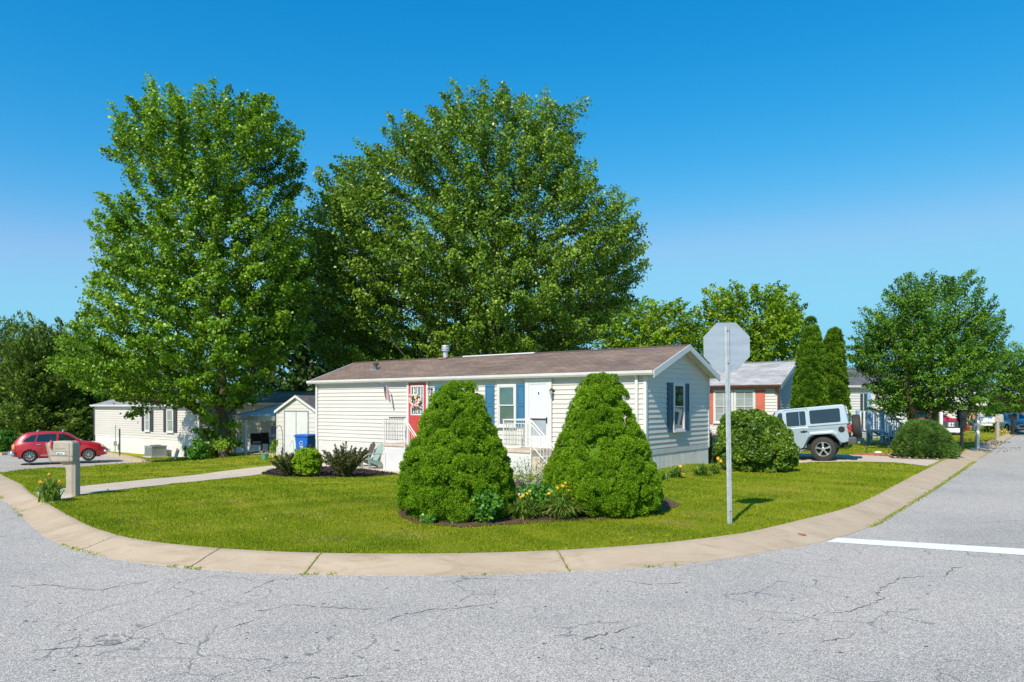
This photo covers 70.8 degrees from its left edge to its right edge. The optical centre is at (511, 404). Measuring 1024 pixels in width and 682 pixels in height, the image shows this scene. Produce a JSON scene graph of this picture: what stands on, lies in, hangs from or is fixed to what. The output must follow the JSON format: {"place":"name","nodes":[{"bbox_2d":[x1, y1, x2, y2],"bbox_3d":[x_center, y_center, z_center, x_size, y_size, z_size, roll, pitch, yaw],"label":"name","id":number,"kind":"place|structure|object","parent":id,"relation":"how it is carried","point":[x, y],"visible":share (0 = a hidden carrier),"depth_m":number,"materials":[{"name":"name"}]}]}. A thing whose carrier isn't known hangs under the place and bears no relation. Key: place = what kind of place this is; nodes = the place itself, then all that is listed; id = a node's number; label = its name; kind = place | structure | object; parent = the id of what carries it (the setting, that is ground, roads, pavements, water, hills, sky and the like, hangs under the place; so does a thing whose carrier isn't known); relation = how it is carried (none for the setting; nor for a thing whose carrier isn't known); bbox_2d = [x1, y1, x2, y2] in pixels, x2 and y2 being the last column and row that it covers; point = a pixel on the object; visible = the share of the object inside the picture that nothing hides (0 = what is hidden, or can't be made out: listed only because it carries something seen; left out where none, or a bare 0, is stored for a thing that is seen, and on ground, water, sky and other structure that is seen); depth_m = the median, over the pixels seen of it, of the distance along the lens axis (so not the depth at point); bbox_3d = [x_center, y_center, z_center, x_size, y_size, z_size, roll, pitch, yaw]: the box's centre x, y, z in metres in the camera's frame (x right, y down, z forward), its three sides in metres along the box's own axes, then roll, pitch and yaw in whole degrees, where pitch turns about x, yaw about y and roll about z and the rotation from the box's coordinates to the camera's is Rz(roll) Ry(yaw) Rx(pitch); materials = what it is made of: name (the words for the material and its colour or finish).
{"place":"outdoors","nodes":[
{"label":"outdoors","id":0,"kind":"place"},
{"bbox_2d":[36,463,406,501],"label":"path","id":1,"kind":"structure","parent":0,"point":[87,489],"depth_m":21.14,"materials":[{"name":"concrete"}]},
{"bbox_2d":[359,442,375,466],"bbox_3d":[-5.553,1.875,27.230,0.774,0.911,0.616,0,0,-35],"label":"garden chair","id":2,"kind":"object","parent":1,"relation":"on","point":[372,447],"visible":0.36,"depth_m":27.32,"materials":[{"name":"plastic"}]},
{"bbox_2d":[360,443,382,468],"bbox_3d":[-5.048,1.875,26.235,0.774,0.911,0.616,0,0,-42],"label":"garden chair","id":3,"kind":"object","parent":1,"relation":"on","point":[377,456],"visible":0.84,"depth_m":26.21,"materials":[{"name":"plastic"}]},
{"bbox_2d":[269,439,277,454],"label":"leafy sprig","id":4,"kind":"object","parent":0,"point":[274,445],"visible":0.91,"depth_m":32.38,"materials":[{"name":"green plant"}]},
{"bbox_2d":[1,426,1004,552],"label":"lawn","id":5,"kind":"structure","parent":0,"point":[968,433],"depth_m":13.25,"materials":[{"name":"plant"}]},
{"bbox_2d":[0,429,17,451],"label":"shrub","id":6,"kind":"object","parent":5,"relation":"on","point":[8,437],"visible":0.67,"depth_m":46.13,"materials":[{"name":"green plant"}]},
{"bbox_2d":[0,314,20,422],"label":"pine tree","id":7,"kind":"object","parent":5,"relation":"on","point":[3,336],"visible":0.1,"depth_m":59.32,"materials":[{"name":"green plant"}]},
{"bbox_2d":[0,310,93,440],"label":"cedar tree","id":8,"kind":"object","parent":5,"relation":"on","point":[35,410],"visible":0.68,"depth_m":52.05,"materials":[{"name":"green plant"}]},
{"bbox_2d":[32,473,71,502],"bbox_3d":[-8.941,1.620,14.046,0.910,0.580,0.757,0,0,29],"label":"daylily","id":9,"kind":"object","parent":5,"relation":"on","point":[49,491],"visible":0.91,"depth_m":13.98,"materials":[{"name":"green plant"}]},
{"bbox_2d":[46,440,79,495],"bbox_3d":[-9.340,1.340,14.979,0.619,1.201,0.270,0,0,8],"label":"mailbox","id":10,"kind":"object","parent":5,"relation":"on","point":[66,453],"visible":0.96,"depth_m":14.92,"materials":[{"name":"beige plastic"}]},
{"bbox_2d":[54,374,104,440],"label":"leafy tree","id":11,"kind":"object","parent":5,"relation":"on","point":[89,397],"visible":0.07,"depth_m":57.50,"materials":[{"name":"green plant"}]},
{"bbox_2d":[38,314,128,434],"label":"pine tree","id":12,"kind":"object","parent":5,"relation":"on","point":[60,321],"visible":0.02,"depth_m":60.81,"materials":[{"name":"green plant"}]},
{"bbox_2d":[92,351,202,402],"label":"leafy tree","id":13,"kind":"object","parent":5,"relation":"on","point":[98,400],"visible":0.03,"depth_m":56.22,"materials":[{"name":"green plant"}]},
{"bbox_2d":[143,445,168,457],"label":"ac unit","id":14,"kind":"object","parent":5,"relation":"on","point":[154,451],"visible":1,"depth_m":41.24,"materials":[{"name":"grey metal"}]},
{"bbox_2d":[90,395,245,456],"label":"mobile home","id":15,"kind":"object","parent":5,"relation":"on","point":[170,428],"visible":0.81,"depth_m":43.62,"materials":[{"name":"beige plastic"}]},
{"bbox_2d":[144,410,150,431],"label":"window","id":16,"kind":"structure","parent":15,"relation":"in","point":[147,416],"depth_m":43.55,"materials":[{"name":"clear glass"}]},
{"bbox_2d":[166,409,173,432],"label":"window","id":17,"kind":"structure","parent":15,"relation":"in","point":[169,412],"depth_m":41.90,"materials":[{"name":"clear glass"}]},
{"bbox_2d":[39,72,319,457],"bbox_3d":[-15.770,-6.283,34.871,12.690,18.366,9.542,0,0,0],"label":"maple tree","id":18,"kind":"object","parent":5,"relation":"on","point":[247,270],"visible":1,"depth_m":33.00,"materials":[{"name":"green plant"}]},
{"bbox_2d":[186,436,208,460],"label":"leafy shrub","id":19,"kind":"object","parent":5,"relation":"on","point":[198,451],"visible":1,"depth_m":33.31,"materials":[{"name":"green plant"}]},
{"bbox_2d":[236,450,275,454],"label":"patio","id":20,"kind":"structure","parent":5,"relation":"on","point":[256,453],"depth_m":35.62,"materials":[{"name":"concrete"}]},
{"bbox_2d":[250,433,262,451],"bbox_3d":[-13.208,1.993,37.275,0.540,0.951,0.548,0,0,-29],"label":"patio chair","id":21,"kind":"object","parent":20,"relation":"on","point":[255,438],"visible":0.82,"depth_m":37.35,"materials":[{"name":"black plastic"}]},
{"bbox_2d":[260,432,275,450],"bbox_3d":[-12.500,1.931,36.960,0.548,0.951,0.540,0,0,21],"label":"patio chair","id":22,"kind":"object","parent":20,"relation":"on","point":[264,437],"visible":0.81,"depth_m":37.00,"materials":[{"name":"black plastic"}]},
{"bbox_2d":[233,391,314,454],"bbox_3d":[-11.655,1.331,38.785,8.624,4.138,7.230,0,0,37],"label":"mobile home","id":23,"kind":"object","parent":5,"relation":"on","point":[259,416],"visible":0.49,"depth_m":38.95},
{"bbox_2d":[269,421,275,436],"bbox_3d":[-12.537,1.160,38.188,0.980,1.160,0.115,0,0,37],"label":"window","id":24,"kind":"structure","parent":23,"relation":"in","point":[272,423],"depth_m":38.31,"materials":[{"name":"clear glass"}]},
{"bbox_2d":[226,278,321,396],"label":"leafy tree","id":25,"kind":"object","parent":5,"relation":"on","point":[289,362],"visible":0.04,"depth_m":51.63,"materials":[{"name":"green plant"}]},
{"bbox_2d":[274,395,315,455],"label":"garden shed","id":26,"kind":"structure","parent":5,"relation":"on","point":[295,414],"depth_m":32.27,"materials":[{"name":"beige"}]},
{"bbox_2d":[285,412,295,454],"bbox_3d":[-9.954,1.321,32.375,0.789,1.958,0.022,0,0,37],"label":"door","id":27,"kind":"structure","parent":26,"relation":"in","point":[290,417],"depth_m":32.35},
{"bbox_2d":[297,412,306,433],"bbox_3d":[-9.277,1.321,31.862,0.789,1.958,0.022,0,0,37],"label":"door","id":28,"kind":"structure","parent":26,"relation":"in","point":[301,416],"depth_m":31.85,"materials":[{"name":"white"}]},
{"bbox_2d":[293,434,315,449],"bbox_3d":[-8.757,1.810,30.638,0.700,1.080,0.840,0,0,17],"label":"wheelie bin","id":29,"kind":"object","parent":5,"relation":"on","point":[302,440],"visible":0.64,"depth_m":30.32,"materials":[{"name":"blue plastic"}]},
{"bbox_2d":[256,238,355,394],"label":"leafy tree","id":30,"kind":"object","parent":5,"relation":"on","point":[311,372],"visible":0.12,"depth_m":48.92,"materials":[{"name":"green plant"}]},
{"bbox_2d":[262,466,398,476],"bbox_3d":[-6.535,2.300,24.684,3.532,0.059,4.956,0,0,-40],"label":"mulch bed","id":31,"kind":"object","parent":5,"relation":"on","point":[328,471],"visible":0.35,"depth_m":24.12,"materials":[{"name":"brown wood"}]},
{"bbox_2d":[269,451,296,476],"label":"barberry shrub","id":32,"kind":"object","parent":31,"relation":"on","point":[285,465],"visible":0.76,"depth_m":22.80,"materials":[{"name":"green plant"}]},
{"bbox_2d":[291,448,323,474],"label":"lime shrub","id":33,"kind":"object","parent":31,"relation":"on","point":[307,462],"visible":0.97,"depth_m":22.62,"materials":[{"name":"green plant"}]},
{"bbox_2d":[317,441,369,476],"bbox_3d":[-5.216,1.735,22.746,1.752,1.144,1.651,0,0,42],"label":"barberry shrub","id":34,"kind":"object","parent":31,"relation":"on","point":[344,463],"visible":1,"depth_m":22.47,"materials":[{"name":"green plant"}]},
{"bbox_2d":[290,304,391,381],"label":"leafy tree","id":35,"kind":"object","parent":5,"relation":"on","point":[319,363],"visible":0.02,"depth_m":59.38,"materials":[{"name":"green plant"}]},
{"bbox_2d":[383,417,416,470],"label":"porch steps","id":36,"kind":"structure","parent":5,"relation":"on","point":[393,455],"depth_m":25.46,"materials":[{"name":"wood"}]},
{"bbox_2d":[357,322,480,358],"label":"leafy tree","id":37,"kind":"object","parent":5,"relation":"on","point":[417,328],"visible":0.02,"depth_m":62.05,"materials":[{"name":"green plant"}]},
{"bbox_2d":[35,462,887,540],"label":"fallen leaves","id":38,"kind":"object","parent":5,"relation":"on","point":[402,528],"visible":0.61,"depth_m":14.08,"materials":[{"name":"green plant"}]},
{"bbox_2d":[293,75,652,373],"bbox_3d":[-2.123,-8.014,41.837,20.980,21.255,16.332,0,0,0],"label":"oak tree","id":39,"kind":"object","parent":5,"relation":"on","point":[497,282],"visible":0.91,"depth_m":38.18,"materials":[{"name":"green plant"}]},
{"bbox_2d":[0,432,1021,575],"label":"weeds","id":40,"kind":"object","parent":5,"relation":"on","point":[26,486],"visible":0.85,"depth_m":11.83,"materials":[{"name":"green plant"}]},
{"bbox_2d":[306,344,719,468],"bbox_3d":[-0.732,0.176,27.191,15.724,5.049,5.130,0,0,37],"label":"mobile home","id":41,"kind":"object","parent":5,"relation":"on","point":[667,387],"visible":0.6,"depth_m":23.93,"materials":[{"name":"beige plastic"}]},
{"bbox_2d":[382,382,391,402],"bbox_3d":[-4.609,-0.442,26.902,0.211,0.798,0.565,0,0,32],"label":"flag","id":42,"kind":"object","parent":41,"relation":"attached to","point":[386,393],"visible":1,"depth_m":26.81,"materials":[{"name":"multicoloured fabric"}]},
{"bbox_2d":[408,390,420,407],"bbox_3d":[-3.534,-0.164,26.242,0.644,0.697,0.138,0,0,37],"label":"flower wreath","id":43,"kind":"object","parent":41,"relation":"attached to","point":[415,396],"visible":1,"depth_m":26.20,"materials":[{"name":"pink plant"}]},
{"bbox_2d":[407,381,428,441],"bbox_3d":[-3.446,0.258,26.306,1.073,2.284,0.062,0,0,37],"label":"red door","id":44,"kind":"structure","parent":41,"relation":"in","point":[420,387],"depth_m":26.34,"materials":[{"name":"paint"}]},
{"bbox_2d":[496,384,516,427],"bbox_3d":[-0.177,0.062,23.833,0.837,1.445,0.115,0,0,37],"label":"window","id":45,"kind":"structure","parent":41,"relation":"in","point":[506,393],"depth_m":23.83,"materials":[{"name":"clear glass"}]},
{"bbox_2d":[525,378,551,447],"bbox_3d":[0.835,0.279,23.034,1.028,2.230,0.090,0,0,37],"label":"storm door","id":46,"kind":"structure","parent":41,"relation":"in","point":[538,399],"depth_m":23.02,"materials":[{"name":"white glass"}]},
{"bbox_2d":[672,382,685,432],"bbox_3d":[5.217,0.104,22.528,0.115,1.546,0.881,0,0,37],"label":"window","id":47,"kind":"structure","parent":41,"relation":"in","point":[678,388],"depth_m":22.54,"materials":[{"name":"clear glass"}]},
{"bbox_2d":[503,418,554,474],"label":"porch steps","id":48,"kind":"structure","parent":5,"relation":"on","point":[523,453],"depth_m":22.04,"materials":[{"name":"concrete"}]},
{"bbox_2d":[475,323,594,354],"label":"leafy tree","id":49,"kind":"object","parent":5,"relation":"on","point":[540,346],"visible":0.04,"depth_m":63.71,"materials":[{"name":"green plant"}]},
{"bbox_2d":[398,478,680,526],"bbox_3d":[0.463,1.972,15.506,5.434,0.174,8.872,0,0,0],"label":"soil bed","id":50,"kind":"object","parent":5,"relation":"on","point":[507,519],"visible":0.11,"depth_m":11.78,"materials":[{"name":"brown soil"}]},
{"bbox_2d":[419,514,439,522],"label":"broadleaf shrub","id":51,"kind":"object","parent":50,"relation":"on","point":[426,518],"visible":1,"depth_m":11.43,"materials":[{"name":"green plant"}]},
{"bbox_2d":[395,379,516,522],"bbox_3d":[-0.948,0.847,12.353,2.095,2.542,2.060,0,0,0],"label":"dwarf spruce","id":52,"kind":"object","parent":50,"relation":"on","point":[455,457],"visible":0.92,"depth_m":11.79,"materials":[{"name":"green plant"}]},
{"bbox_2d":[467,485,503,523],"bbox_3d":[-0.425,1.607,11.458,0.503,0.604,0.474,0,0,42],"label":"broadleaf shrub","id":53,"kind":"object","parent":50,"relation":"on","point":[488,507],"visible":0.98,"depth_m":11.41,"materials":[{"name":"green plant"}]},
{"bbox_2d":[504,490,549,519],"bbox_3d":[0.212,1.663,11.927,0.818,0.493,0.803,0,0,0],"label":"daylily","id":54,"kind":"object","parent":50,"relation":"on","point":[521,508],"visible":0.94,"depth_m":11.84,"materials":[{"name":"green plant"}]},
{"bbox_2d":[513,456,547,491],"bbox_3d":[0.408,1.458,14.507,0.915,0.896,0.609,0,0,0],"label":"variegated shrub","id":55,"kind":"object","parent":50,"relation":"on","point":[535,477],"visible":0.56,"depth_m":14.47,"materials":[{"name":"white plant"}]},
{"bbox_2d":[510,479,555,516],"bbox_3d":[0.360,1.593,12.304,0.884,0.655,0.709,0,0,0],"label":"broadleaf shrub","id":56,"kind":"object","parent":50,"relation":"on","point":[541,495],"visible":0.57,"depth_m":12.16,"materials":[{"name":"green plant"}]},
{"bbox_2d":[536,482,591,518],"bbox_3d":[0.856,1.598,11.982,1.121,0.624,1.242,0,0,0],"label":"daylily","id":57,"kind":"object","parent":50,"relation":"on","point":[560,508],"visible":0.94,"depth_m":11.85,"materials":[{"name":"green plant"}]},
{"bbox_2d":[542,371,664,517],"bbox_3d":[1.593,0.735,12.752,2.196,2.636,2.202,0,0,0],"label":"dwarf spruce","id":58,"kind":"object","parent":50,"relation":"on","point":[600,462],"visible":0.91,"depth_m":12.16,"materials":[{"name":"green plant"}]},
{"bbox_2d":[592,294,709,360],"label":"leafy tree","id":59,"kind":"object","parent":5,"relation":"on","point":[648,325],"visible":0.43,"depth_m":60.10,"materials":[{"name":"green plant"}]},
{"bbox_2d":[666,464,687,477],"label":"daylily","id":60,"kind":"object","parent":5,"relation":"on","point":[675,472],"visible":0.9,"depth_m":18.65,"materials":[{"name":"green plant"}]},
{"bbox_2d":[690,462,710,475],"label":"daylily","id":61,"kind":"object","parent":5,"relation":"on","point":[702,470],"visible":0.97,"depth_m":19.07,"materials":[{"name":"green plant"}]},
{"bbox_2d":[708,430,714,462],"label":"climbing plant","id":62,"kind":"object","parent":5,"relation":"on","point":[711,451],"visible":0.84,"depth_m":24.92,"materials":[{"name":"green plant"}]},
{"bbox_2d":[706,457,725,473],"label":"daylily","id":63,"kind":"object","parent":5,"relation":"on","point":[714,468],"visible":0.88,"depth_m":19.61,"materials":[{"name":"green plant"}]},
{"bbox_2d":[703,323,749,523],"bbox_3d":[3.431,0.353,11.414,0.762,3.294,0.062,-1,0,-6],"label":"stop sign","id":64,"kind":"object","parent":5,"relation":"on","point":[726,346],"visible":0.97,"depth_m":11.42,"materials":[{"name":"metal"}]},
{"bbox_2d":[693,288,807,362],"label":"dark tree","id":65,"kind":"object","parent":5,"relation":"on","point":[805,307],"visible":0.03,"depth_m":65.55,"materials":[{"name":"green plant"}]},
{"bbox_2d":[696,279,805,363],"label":"leafy tree","id":66,"kind":"object","parent":5,"relation":"on","point":[779,327],"visible":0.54,"depth_m":54.49,"materials":[{"name":"green plant"}]},
{"bbox_2d":[710,361,796,432],"bbox_3d":[8.693,0.176,39.370,13.424,4.648,5.661,0,0,37],"label":"mobile home","id":67,"kind":"object","parent":5,"relation":"on","point":[766,386],"visible":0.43,"depth_m":34.66,"materials":[{"name":"white"}]},
{"bbox_2d":[713,390,733,423],"bbox_3d":[10.281,0.132,35.033,1.041,1.637,0.115,0,0,37],"label":"window","id":68,"kind":"structure","parent":67,"relation":"in","point":[719,408],"depth_m":35.15,"materials":[{"name":"clear glass"}]},
{"bbox_2d":[734,390,755,410],"bbox_3d":[11.111,0.122,34.423,1.021,1.617,0.085,0,0,37],"label":"window","id":69,"kind":"structure","parent":67,"relation":"in","point":[743,399],"depth_m":34.39,"materials":[{"name":"white glass"}]},
{"bbox_2d":[713,408,800,472],"bbox_3d":[7.064,1.083,20.784,2.232,1.952,2.393,0,0,-30],"label":"rounded shrub","id":70,"kind":"object","parent":5,"relation":"on","point":[761,442],"visible":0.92,"depth_m":20.07,"materials":[{"name":"green plant"}]},
{"bbox_2d":[789,315,829,408],"bbox_3d":[12.378,-0.864,30.001,1.646,5.706,1.649,0,0,0],"label":"arborvitae","id":71,"kind":"object","parent":5,"relation":"on","point":[810,387],"visible":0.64,"depth_m":29.59,"materials":[{"name":"green plant"}]},
{"bbox_2d":[823,326,851,448],"bbox_3d":[13.890,-0.662,30.994,1.425,5.400,1.384,0,0,0],"label":"arborvitae","id":72,"kind":"object","parent":5,"relation":"on","point":[834,341],"visible":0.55,"depth_m":30.63,"materials":[{"name":"green plant"}]},
{"bbox_2d":[866,423,882,441],"bbox_3d":[17.410,1.401,34.626,0.715,1.002,0.592,0,0,18],"label":"lawn chair","id":73,"kind":"object","parent":5,"relation":"on","point":[869,429],"visible":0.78,"depth_m":34.46,"materials":[{"name":"white paint"}]},
{"bbox_2d":[848,410,903,442],"bbox_3d":[17.954,1.216,35.550,2.791,1.870,1.220,0,0,0],"label":"porch stair","id":74,"kind":"object","parent":5,"relation":"on","point":[890,426],"visible":0.61,"depth_m":34.96,"materials":[{"name":"blue paint"}]},
{"bbox_2d":[847,368,907,437],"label":"mobile home","id":75,"kind":"object","parent":5,"relation":"on","point":[859,396],"visible":0.19,"depth_m":40.21,"materials":[{"name":"white"}]},
{"bbox_2d":[860,394,862,427],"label":"window","id":76,"kind":"structure","parent":75,"relation":"in","point":[861,395],"depth_m":40.16,"materials":[{"name":"glass"}]},
{"bbox_2d":[864,394,866,427],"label":"window","id":77,"kind":"structure","parent":75,"relation":"in","point":[865,395],"depth_m":40.18,"materials":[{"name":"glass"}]},
{"bbox_2d":[863,441,891,444],"bbox_3d":[17.578,1.833,33.750,2.126,0.189,0.300,0,0,0],"label":"stone edging","id":78,"kind":"object","parent":5,"relation":"on","point":[877,443],"visible":0.45,"depth_m":33.60,"materials":[{"name":"grey stone"}]},
{"bbox_2d":[888,453,941,459],"bbox_3d":[16.017,1.882,27.595,2.277,0.001,7.447,0,0,43],"label":"shrub bed","id":79,"kind":"object","parent":5,"relation":"on","point":[912,457],"visible":0.16,"depth_m":24.95,"materials":[{"name":"brown soil"}]},
{"bbox_2d":[890,418,960,458],"bbox_3d":[14.790,1.262,25.774,2.252,1.594,2.183,0,0,0],"label":"mounded conifer","id":80,"kind":"object","parent":79,"relation":"on","point":[921,438],"visible":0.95,"depth_m":25.16,"materials":[{"name":"green plant"}]},
{"bbox_2d":[841,268,1022,433],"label":"crabapple tree","id":81,"kind":"object","parent":79,"relation":"on","point":[903,339],"visible":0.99,"depth_m":28.95,"materials":[{"name":"green plant"}]},
{"bbox_2d":[939,412,959,431],"bbox_3d":[16.675,1.110,27.500,0.710,1.620,0.201,0,0,0],"label":"mailbox","id":82,"kind":"object","parent":79,"relation":"on","point":[951,426],"visible":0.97,"depth_m":27.41,"materials":[{"name":"white paint"}]},
{"bbox_2d":[917,411,969,434],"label":"parked car","id":83,"kind":"object","parent":5,"relation":"on","point":[946,418],"visible":0.1,"depth_m":44.12,"materials":[{"name":"red paint"}]},
{"bbox_2d":[916,383,975,426],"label":"mobile home","id":84,"kind":"object","parent":5,"relation":"on","point":[949,415],"visible":0.02,"depth_m":61.52,"materials":[{"name":"white"}]},
{"bbox_2d":[957,406,967,450],"bbox_3d":[17.987,0.990,28.800,0.310,1.860,0.260,0,0,0],"label":"mailbox","id":85,"kind":"object","parent":5,"relation":"on","point":[962,419],"visible":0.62,"depth_m":28.72,"materials":[{"name":"black plastic"}]},
{"bbox_2d":[955,438,1010,445],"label":"leaf litter","id":86,"kind":"object","parent":5,"relation":"on","point":[991,443],"visible":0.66,"depth_m":35.31,"materials":[{"name":"brown plant"}]},
{"bbox_2d":[980,423,994,432],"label":"daylily","id":87,"kind":"object","parent":5,"relation":"on","point":[986,429],"visible":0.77,"depth_m":48.21,"materials":[{"name":"green plant"}]},
{"bbox_2d":[978,340,1023,416],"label":"crabapple tree","id":88,"kind":"object","parent":5,"relation":"on","point":[1010,371],"visible":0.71,"depth_m":46.53,"materials":[{"name":"green plant"}]},
{"bbox_2d":[0,431,1023,681],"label":"road","id":89,"kind":"structure","parent":0,"point":[962,623],"depth_m":6.85,"materials":[{"name":"grey asphalt"}]},
{"bbox_2d":[7,429,110,462],"bbox_3d":[-24.149,2.188,38.552,4.715,1.664,2.031,0,0,-30],"label":"parked car","id":90,"kind":"object","parent":89,"relation":"on","point":[29,447],"visible":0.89,"depth_m":37.52,"materials":[{"name":"red paint"}]},
{"bbox_2d":[0,452,151,462],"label":"side street kerb","id":91,"kind":"structure","parent":89,"relation":"on","point":[129,458],"depth_m":41.54,"materials":[{"name":"concrete"}]},
{"bbox_2d":[24,478,996,679],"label":"asphalt cracks","id":92,"kind":"object","parent":89,"relation":"on","point":[489,607],"visible":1,"depth_m":6.88,"materials":[{"name":"grey asphalt"}]},
{"bbox_2d":[0,431,1022,575],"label":"kerb","id":93,"kind":"structure","parent":89,"relation":"on","point":[47,520],"depth_m":9.49,"materials":[{"name":"concrete"}]},
{"bbox_2d":[973,413,994,448],"bbox_3d":[20.280,1.145,31.000,0.840,1.550,0.180,0,0,0],"label":"mailbox","id":94,"kind":"object","parent":93,"relation":"on","point":[983,421],"visible":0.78,"depth_m":30.94,"materials":[{"name":"white paint"}]},
{"bbox_2d":[991,414,1003,440],"bbox_3d":[25.591,1.223,38.000,0.540,1.395,0.180,0,0,0],"label":"mailbox","id":95,"kind":"object","parent":93,"relation":"on","point":[999,418],"visible":0.76,"depth_m":37.93,"materials":[{"name":"beige plastic"}]},
{"bbox_2d":[1009,414,1016,433],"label":"mailbox","id":96,"kind":"object","parent":93,"relation":"on","point":[1012,417],"visible":1,"depth_m":45.93,"materials":[{"name":"black plastic"}]},
{"bbox_2d":[827,538,1023,554],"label":"stop line","id":97,"kind":"object","parent":89,"relation":"on","point":[1016,551],"visible":1,"depth_m":10.20,"materials":[{"name":"paint"}]},
{"bbox_2d":[994,412,1023,431],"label":"parked car","id":98,"kind":"object","parent":89,"relation":"on","point":[1006,424],"visible":0.41,"depth_m":49.91,"materials":[{"name":"blue metal"}]},
{"bbox_2d":[0,0,1023,393],"label":"sky","id":99,"kind":"structure","parent":0,"point":[833,151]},
{"bbox_2d":[794,453,948,465],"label":"driveway","id":100,"kind":"structure","parent":0,"point":[804,457],"depth_m":24.55,"materials":[{"name":"concrete"}]},
{"bbox_2d":[708,404,861,460],"bbox_3d":[9.541,1.134,25.651,5.244,1.860,1.900,-6,-3,27],"label":"parked car","id":101,"kind":"object","parent":100,"relation":"on","point":[822,433],"visible":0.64,"depth_m":24.30,"materials":[{"name":"white metal"}]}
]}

